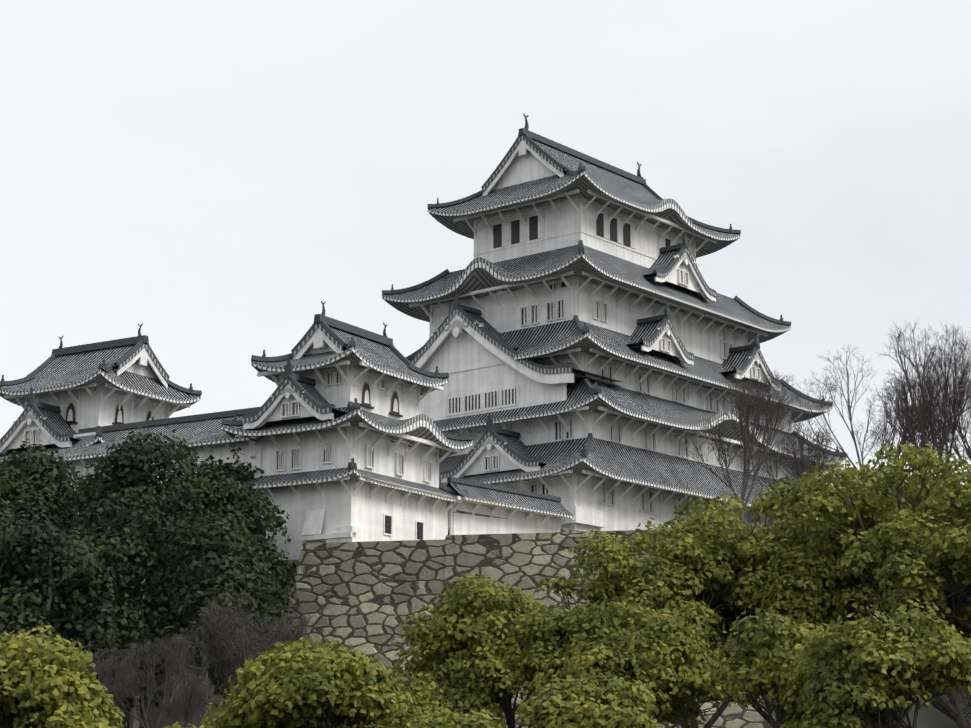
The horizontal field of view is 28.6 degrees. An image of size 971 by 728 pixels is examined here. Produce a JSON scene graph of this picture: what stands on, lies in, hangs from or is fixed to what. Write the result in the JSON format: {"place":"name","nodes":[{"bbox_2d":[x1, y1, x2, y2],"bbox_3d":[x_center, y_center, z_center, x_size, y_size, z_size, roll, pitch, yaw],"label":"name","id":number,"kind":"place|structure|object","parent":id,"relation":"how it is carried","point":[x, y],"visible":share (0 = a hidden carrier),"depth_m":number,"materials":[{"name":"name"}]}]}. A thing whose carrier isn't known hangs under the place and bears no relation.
{"place":"outdoors","nodes":[
{"label":"outdoors","id":0,"kind":"place"},
{"bbox_2d":[0,0,970,491],"label":"sky","id":1,"kind":"structure","parent":0,"point":[206,175],"materials":[{"name":"white"}]},
{"bbox_2d":[89,612,957,727],"bbox_3d":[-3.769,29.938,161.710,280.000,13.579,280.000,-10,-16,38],"label":"hill terrain","id":2,"kind":"structure","parent":0,"point":[930,717],"depth_m":120.02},
{"bbox_2d":[0,323,201,505],"bbox_3d":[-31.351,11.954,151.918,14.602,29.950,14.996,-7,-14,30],"label":"castle turret","id":3,"kind":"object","parent":2,"relation":"on","point":[60,396],"visible":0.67,"depth_m":149.98,"materials":[{"name":"tile"}]},
{"bbox_2d":[0,425,327,727],"bbox_3d":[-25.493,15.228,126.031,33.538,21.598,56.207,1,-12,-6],"label":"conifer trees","id":4,"kind":"object","parent":2,"relation":"on","point":[123,548],"visible":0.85,"depth_m":109.14,"materials":[{"name":"green plant"}]},
{"bbox_2d":[0,442,970,727],"bbox_3d":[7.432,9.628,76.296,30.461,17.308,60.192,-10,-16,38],"label":"green trees","id":5,"kind":"object","parent":2,"relation":"on","point":[780,612],"visible":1,"depth_m":78.23,"materials":[{"name":"green plant"}]},
{"bbox_2d":[83,320,970,727],"bbox_3d":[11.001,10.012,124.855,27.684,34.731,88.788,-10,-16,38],"label":"bare trees","id":6,"kind":"object","parent":2,"relation":"on","point":[913,414],"visible":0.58,"depth_m":134.10,"materials":[{"name":"brown plant"}]},
{"bbox_2d":[382,113,846,530],"bbox_3d":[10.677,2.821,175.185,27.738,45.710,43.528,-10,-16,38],"label":"keep","id":7,"kind":"structure","parent":2,"relation":"on","point":[592,342],"depth_m":162.82,"materials":[{"name":"paint"}]},
{"label":"ground","id":8,"kind":"structure","parent":0,"visible":0},
{"bbox_2d":[274,510,970,727],"bbox_3d":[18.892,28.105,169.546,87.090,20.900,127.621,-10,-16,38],"label":"stone walls","id":9,"kind":"structure","parent":8,"relation":"on","point":[364,597],"depth_m":122.98,"materials":[{"name":"stone"}]},
{"bbox_2d":[50,407,574,534],"bbox_3d":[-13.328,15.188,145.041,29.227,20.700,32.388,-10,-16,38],"label":"connecting corridors","id":10,"kind":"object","parent":9,"relation":"on","point":[521,511],"visible":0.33,"depth_m":140.90,"materials":[{"name":"tile"}]},
{"bbox_2d":[222,301,472,608],"bbox_3d":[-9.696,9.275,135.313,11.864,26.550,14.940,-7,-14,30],"label":"castle turret","id":11,"kind":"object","parent":9,"relation":"on","point":[357,445],"visible":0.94,"depth_m":131.83,"materials":[{"name":"paint"}]}
]}

